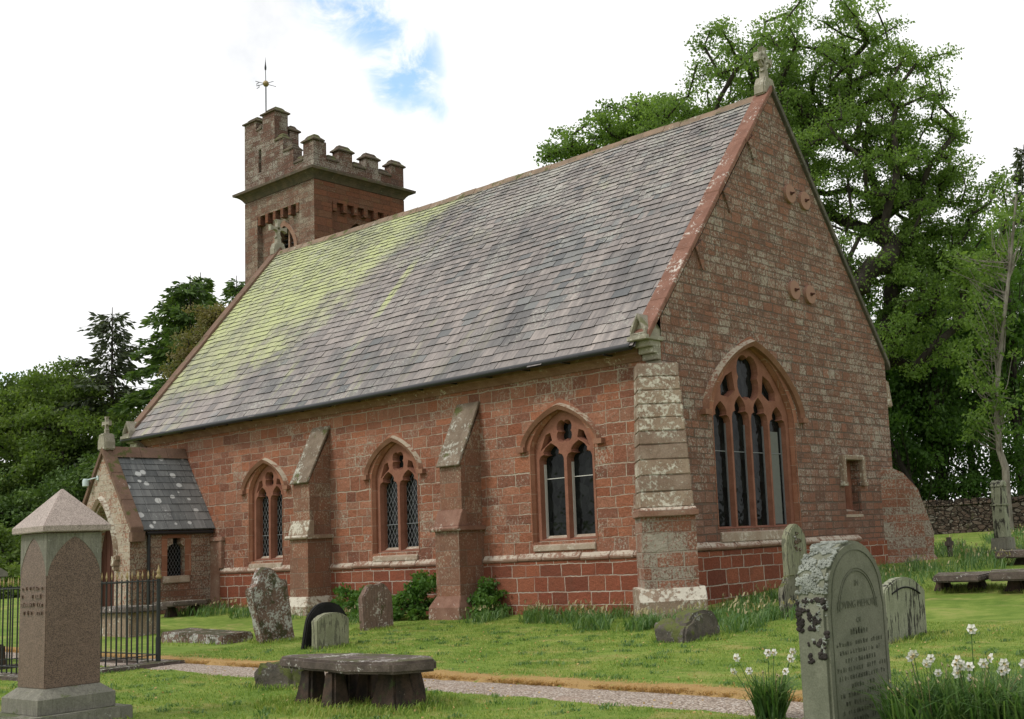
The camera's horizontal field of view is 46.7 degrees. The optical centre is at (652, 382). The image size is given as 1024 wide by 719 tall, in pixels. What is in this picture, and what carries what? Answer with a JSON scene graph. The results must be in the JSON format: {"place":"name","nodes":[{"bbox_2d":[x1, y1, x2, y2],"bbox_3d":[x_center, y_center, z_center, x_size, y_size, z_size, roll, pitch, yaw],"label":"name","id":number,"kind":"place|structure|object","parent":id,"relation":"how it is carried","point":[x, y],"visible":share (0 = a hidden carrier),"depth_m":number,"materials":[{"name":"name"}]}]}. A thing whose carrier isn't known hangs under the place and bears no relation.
{"place":"outdoors","nodes":[
{"label":"outdoors","id":0,"kind":"place"},
{"bbox_2d":[8,652,803,718],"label":"path","id":1,"kind":"structure","parent":0,"point":[714,704],"depth_m":12.66,"materials":[{"name":"grey gravel"}]},
{"bbox_2d":[0,530,1023,718],"bbox_3d":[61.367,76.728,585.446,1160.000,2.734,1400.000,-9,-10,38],"label":"ground","id":2,"kind":"structure","parent":0,"point":[975,606],"depth_m":16.48,"materials":[{"name":"green plant"}]},
{"bbox_2d":[0,645,5,664],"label":"tomb","id":3,"kind":"object","parent":2,"relation":"on","point":[4,656],"visible":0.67,"depth_m":20.79,"materials":[{"name":"stone"}]},
{"bbox_2d":[0,568,7,610],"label":"grave pillar","id":4,"kind":"structure","parent":3,"relation":"on","point":[3,573],"depth_m":21.79,"materials":[{"name":"grey stone"}]},
{"bbox_2d":[0,523,21,598],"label":"tree","id":5,"kind":"object","parent":2,"relation":"on","point":[10,554],"visible":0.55,"depth_m":49.70,"materials":[{"name":"green plant"}]},
{"bbox_2d":[0,489,132,718],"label":"granite monument","id":6,"kind":"object","parent":2,"relation":"on","point":[59,618],"visible":1,"depth_m":12.26,"materials":[{"name":"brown stone"}]},
{"bbox_2d":[0,417,135,587],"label":"tree","id":7,"kind":"object","parent":2,"relation":"on","point":[15,507],"visible":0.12,"depth_m":55.80,"materials":[{"name":"green plant"}]},
{"bbox_2d":[0,355,141,511],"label":"tree","id":8,"kind":"object","parent":2,"relation":"on","point":[29,400],"visible":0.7,"depth_m":60.37,"materials":[{"name":"green plant"}]},
{"bbox_2d":[32,307,150,471],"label":"conifer tree","id":9,"kind":"object","parent":2,"relation":"on","point":[102,328],"visible":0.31,"depth_m":63.04,"materials":[{"name":"green plant"}]},
{"bbox_2d":[0,565,184,680],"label":"grave railing","id":10,"kind":"object","parent":2,"relation":"on","point":[135,662],"visible":0.35,"depth_m":19.20,"materials":[{"name":"metal"}]},
{"bbox_2d":[100,605,166,637],"bbox_3d":[-11.701,5.344,26.040,1.870,0.720,0.910,-9,-10,38],"label":"chest tomb","id":11,"kind":"object","parent":2,"relation":"on","point":[163,607],"visible":0.48,"depth_m":25.57,"materials":[{"name":"stone"}]},
{"bbox_2d":[66,275,213,480],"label":"tree","id":12,"kind":"object","parent":2,"relation":"on","point":[176,318],"visible":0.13,"depth_m":58.58,"materials":[{"name":"green plant"}]},
{"bbox_2d":[154,599,210,616],"bbox_3d":[-12.004,5.816,29.863,1.045,0.485,1.433,-9,-10,38],"label":"table tomb","id":13,"kind":"object","parent":2,"relation":"on","point":[171,610],"visible":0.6,"depth_m":29.67,"materials":[{"name":"stone"}]},
{"bbox_2d":[161,272,219,382],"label":"tree","id":14,"kind":"object","parent":2,"relation":"on","point":[209,285],"visible":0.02,"depth_m":62.89,"materials":[{"name":"green plant"}]},
{"bbox_2d":[156,302,226,381],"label":"tree","id":15,"kind":"object","parent":2,"relation":"on","point":[207,319],"visible":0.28,"depth_m":53.73,"materials":[{"name":"green plant"}]},
{"bbox_2d":[160,628,252,644],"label":"ledger slab","id":16,"kind":"structure","parent":2,"relation":"on","point":[198,635],"depth_m":22.96,"materials":[{"name":"grey stone"}]},
{"bbox_2d":[217,276,244,306],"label":"tree","id":17,"kind":"object","parent":2,"relation":"on","point":[230,290],"visible":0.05,"depth_m":74.66,"materials":[{"name":"green plant"}]},
{"bbox_2d":[245,567,293,643],"bbox_3d":[-7.278,4.364,22.326,0.258,1.683,0.806,-9,2,38],"label":"headstone","id":18,"kind":"object","parent":2,"relation":"on","point":[267,595],"visible":0.84,"depth_m":22.19,"materials":[{"name":"grey stone"}]},
{"bbox_2d":[254,660,301,688],"bbox_3d":[-4.722,3.782,15.009,0.709,0.476,0.482,-7,-9,26],"label":"boulder","id":19,"kind":"object","parent":2,"relation":"on","point":[272,672],"visible":0.44,"depth_m":14.81,"materials":[{"name":"stone"}]},
{"bbox_2d":[300,602,346,649],"bbox_3d":[-5.743,4.401,20.568,0.111,1.071,0.922,-9,-19,38],"label":"headstone","id":20,"kind":"object","parent":2,"relation":"on","point":[320,608],"visible":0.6,"depth_m":20.36,"materials":[{"name":"black stone"}]},
{"bbox_2d":[312,612,348,649],"bbox_3d":[-5.576,4.391,20.275,0.199,0.798,0.670,-9,-10,38],"label":"headstone","id":21,"kind":"object","parent":2,"relation":"on","point":[331,628],"visible":0.79,"depth_m":20.18,"materials":[{"name":"grey stone"}]},
{"bbox_2d":[330,582,364,619],"bbox_3d":[-6.747,5.146,27.088,1.140,1.075,2.750,1,-9,-26],"label":"shrub","id":22,"kind":"object","parent":2,"relation":"on","point":[350,594],"visible":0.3,"depth_m":27.14,"materials":[{"name":"green plant"}]},
{"bbox_2d":[280,653,436,710],"bbox_3d":[-3.273,3.324,12.838,2.522,0.618,0.820,-9,-10,38],"label":"table tomb","id":23,"kind":"object","parent":2,"relation":"on","point":[386,679],"visible":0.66,"depth_m":12.59,"materials":[{"name":"stone"}]},
{"bbox_2d":[358,583,393,630],"bbox_3d":[-5.613,4.642,23.756,0.188,1.123,0.752,-9,-6,38],"label":"headstone","id":24,"kind":"object","parent":2,"relation":"on","point":[375,604],"visible":0.84,"depth_m":23.66,"materials":[{"name":"stone"}]},
{"bbox_2d":[5,648,802,701],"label":"dead grass","id":25,"kind":"structure","parent":2,"relation":"on","point":[671,690],"depth_m":13.70,"materials":[{"name":"brown plant"}]},
{"bbox_2d":[392,569,436,620],"bbox_3d":[-5.451,4.765,25.998,1.954,1.207,1.275,-9,-10,38],"label":"shrub","id":26,"kind":"object","parent":2,"relation":"on","point":[411,602],"visible":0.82,"depth_m":25.63,"materials":[{"name":"green plant"}]},
{"bbox_2d":[466,576,510,617],"bbox_3d":[-3.495,4.588,24.934,1.208,0.979,0.930,-9,-10,38],"label":"shrub","id":27,"kind":"object","parent":2,"relation":"on","point":[486,594],"visible":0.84,"depth_m":24.91,"materials":[{"name":"green plant"}]},
{"bbox_2d":[0,623,1018,717],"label":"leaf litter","id":28,"kind":"object","parent":2,"relation":"on","point":[558,665],"visible":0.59,"depth_m":14.89,"materials":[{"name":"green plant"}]},
{"bbox_2d":[82,46,937,619],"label":"church","id":29,"kind":"structure","parent":2,"relation":"on","point":[642,370],"depth_m":27.72,"materials":[{"name":"brick"}]},
{"bbox_2d":[238,455,290,568],"bbox_3d":[-10.144,3.422,31.007,2.244,2.979,0.450,-9,-10,38],"label":"window","id":30,"kind":"structure","parent":29,"relation":"in","point":[265,495],"depth_m":31.25,"materials":[{"name":"stone"}]},
{"bbox_2d":[360,432,425,561],"bbox_3d":[-6.032,2.707,27.789,2.264,3.039,0.450,-9,-10,38],"label":"window","id":31,"kind":"structure","parent":29,"relation":"in","point":[394,478],"depth_m":28.00,"materials":[{"name":"stone"}]},
{"bbox_2d":[516,398,604,551],"bbox_3d":[-1.821,1.916,24.499,2.424,3.179,0.450,-9,-10,38],"label":"window","id":32,"kind":"structure","parent":29,"relation":"in","point":[562,459],"depth_m":24.66,"materials":[{"name":"stone"}]},
{"bbox_2d":[700,336,808,541],"bbox_3d":[2.137,1.197,25.326,0.514,4.410,4.004,-9,-10,38],"label":"window","id":33,"kind":"structure","parent":29,"relation":"in","point":[756,476],"depth_m":25.57,"materials":[{"name":"stone"}]},
{"bbox_2d":[839,454,868,516],"bbox_3d":[4.725,2.522,28.382,0.500,1.491,1.220,-9,-10,38],"label":"blocked window","id":34,"kind":"structure","parent":29,"relation":"in","point":[845,474],"depth_m":28.60,"materials":[{"name":"stone"}]},
{"bbox_2d":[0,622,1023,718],"bbox_3d":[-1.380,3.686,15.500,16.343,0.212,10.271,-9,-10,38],"label":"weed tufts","id":35,"kind":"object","parent":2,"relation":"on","point":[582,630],"visible":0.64,"depth_m":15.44,"materials":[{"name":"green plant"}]},
{"bbox_2d":[533,91,702,166],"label":"tree","id":36,"kind":"object","parent":2,"relation":"on","point":[616,128],"visible":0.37,"depth_m":53.05,"materials":[{"name":"green plant"}]},
{"bbox_2d":[656,609,720,642],"bbox_3d":[0.521,3.792,17.838,0.686,0.666,0.984,-9,-10,38],"label":"broken headstone","id":37,"kind":"object","parent":2,"relation":"on","point":[691,625],"visible":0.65,"depth_m":17.58,"materials":[{"name":"stone"}]},
{"bbox_2d":[721,648,801,718],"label":"daffodil clump","id":38,"kind":"object","parent":2,"relation":"on","point":[769,701],"visible":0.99,"depth_m":10.30,"materials":[{"name":"green plant"}]},
{"bbox_2d":[779,574,799,617],"bbox_3d":[2.462,3.841,20.611,0.143,0.897,0.744,-9,-9,38],"label":"headstone","id":39,"kind":"object","parent":2,"relation":"on","point":[788,588],"visible":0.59,"depth_m":20.43,"materials":[{"name":"grey stone"}]},
{"bbox_2d":[781,524,806,575],"bbox_3d":[2.697,3.516,22.026,0.195,1.693,0.679,-9,-10,38],"label":"headstone","id":40,"kind":"object","parent":2,"relation":"on","point":[793,543],"visible":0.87,"depth_m":21.93,"materials":[{"name":"grey stone"}]},
{"bbox_2d":[627,0,1021,381],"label":"tree","id":41,"kind":"object","parent":2,"relation":"on","point":[903,258],"visible":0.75,"depth_m":43.85,"materials":[{"name":"green plant"}]},
{"bbox_2d":[795,540,891,718],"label":"headstone","id":42,"kind":"object","parent":2,"relation":"on","point":[841,622],"visible":0.98,"depth_m":9.12,"materials":[{"name":"grey stone"}]},
{"bbox_2d":[866,294,896,437],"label":"tree","id":43,"kind":"object","parent":2,"relation":"on","point":[869,310],"depth_m":50.94,"materials":[{"name":"green plant"}]},
{"bbox_2d":[882,577,926,643],"bbox_3d":[3.442,3.227,16.111,0.152,1.081,1.205,-9,-13,38],"label":"headstone","id":44,"kind":"object","parent":2,"relation":"on","point":[904,598],"visible":0.76,"depth_m":16.05,"materials":[{"name":"grey stone"}]},
{"bbox_2d":[885,370,945,500],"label":"tree","id":45,"kind":"object","parent":2,"relation":"on","point":[908,449],"visible":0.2,"depth_m":45.62,"materials":[{"name":"green plant"}]},
{"bbox_2d":[888,290,974,500],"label":"tree","id":46,"kind":"object","parent":2,"relation":"on","point":[945,380],"visible":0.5,"depth_m":47.14,"materials":[{"name":"green plant"}]},
{"bbox_2d":[844,650,1019,718],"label":"daffodil clump","id":47,"kind":"object","parent":2,"relation":"on","point":[913,705],"visible":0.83,"depth_m":8.74,"materials":[{"name":"green plant"}]},
{"bbox_2d":[902,286,980,497],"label":"tree","id":48,"kind":"object","parent":2,"relation":"on","point":[955,376],"visible":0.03,"depth_m":50.40,"materials":[{"name":"green plant"}]},
{"bbox_2d":[867,280,1018,496],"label":"tree","id":49,"kind":"object","parent":2,"relation":"on","point":[905,404],"visible":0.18,"depth_m":48.23,"materials":[{"name":"green plant"}]},
{"bbox_2d":[945,537,953,556],"bbox_3d":[7.595,4.277,29.977,0.100,0.620,0.340,-9,-10,38],"label":"grave cross","id":50,"kind":"object","parent":2,"relation":"on","point":[949,542],"visible":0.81,"depth_m":29.94,"materials":[{"name":"stone"}]},
{"bbox_2d":[877,658,1023,718],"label":"daffodil clump","id":51,"kind":"object","parent":2,"relation":"on","point":[1003,669],"visible":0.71,"depth_m":8.58,"materials":[{"name":"green plant"}]},
{"bbox_2d":[892,401,1023,504],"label":"tree","id":52,"kind":"object","parent":2,"relation":"on","point":[975,483],"visible":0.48,"depth_m":46.10,"materials":[{"name":"green plant"}]},
{"bbox_2d":[895,624,1023,718],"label":"daffodil clump","id":53,"kind":"object","parent":2,"relation":"on","point":[962,665],"visible":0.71,"depth_m":8.66,"materials":[{"name":"green plant"}]},
{"bbox_2d":[932,571,989,590],"bbox_3d":[5.685,3.763,21.802,1.196,0.402,1.867,-7,-9,26],"label":"table tomb","id":54,"kind":"object","parent":2,"relation":"on","point":[944,580],"visible":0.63,"depth_m":21.42,"materials":[{"name":"stone"}]},
{"bbox_2d":[923,496,1023,534],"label":"boundary wall","id":55,"kind":"structure","parent":2,"relation":"on","point":[958,515],"depth_m":41.86,"materials":[{"name":"stone"}]},
{"bbox_2d":[933,171,1023,530],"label":"tree","id":56,"kind":"object","parent":2,"relation":"on","point":[993,318],"visible":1,"depth_m":40.33,"materials":[{"name":"green plant"}]},
{"bbox_2d":[937,219,1023,461],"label":"tree","id":57,"kind":"object","parent":2,"relation":"on","point":[1019,262],"visible":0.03,"depth_m":55.20,"materials":[{"name":"green plant"}]},
{"bbox_2d":[941,264,1019,504],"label":"tree","id":58,"kind":"object","parent":2,"relation":"on","point":[976,385],"depth_m":50.40,"materials":[{"name":"green plant"}]},
{"bbox_2d":[952,265,1023,479],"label":"tree","id":59,"kind":"object","parent":2,"relation":"on","point":[988,291],"visible":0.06,"depth_m":50.21,"materials":[{"name":"green plant"}]},
{"bbox_2d":[961,218,1023,495],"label":"tree","id":60,"kind":"object","parent":2,"relation":"on","point":[1015,381],"visible":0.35,"depth_m":47.84,"materials":[{"name":"green plant"}]},
{"bbox_2d":[986,480,1020,554],"bbox_3d":[8.741,3.459,29.397,0.660,1.991,0.660,-9,-10,38],"label":"obelisk","id":61,"kind":"object","parent":2,"relation":"on","point":[1003,539],"visible":0.84,"depth_m":29.28,"materials":[{"name":"grey stone"}]},
{"bbox_2d":[988,569,1023,590],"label":"table tomb","id":62,"kind":"object","parent":2,"relation":"on","point":[1014,578],"visible":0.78,"depth_m":20.39,"materials":[{"name":"stone"}]},
{"bbox_2d":[995,549,1023,564],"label":"table tomb","id":63,"kind":"object","parent":2,"relation":"on","point":[1018,555],"visible":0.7,"depth_m":25.81,"materials":[{"name":"stone"}]},
{"bbox_2d":[1008,144,1023,369],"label":"conifer tree","id":64,"kind":"object","parent":2,"relation":"on","point":[1018,164],"visible":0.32,"depth_m":61.68,"materials":[{"name":"green plant"}]},
{"bbox_2d":[0,0,1023,500],"label":"sky","id":65,"kind":"structure","parent":0,"point":[122,132],"materials":[{"name":"white"}]},
{"bbox_2d":[175,524,1023,633],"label":"long grass","id":66,"kind":"structure","parent":0,"point":[742,620],"depth_m":22.93,"materials":[{"name":"green plant"}]}
]}

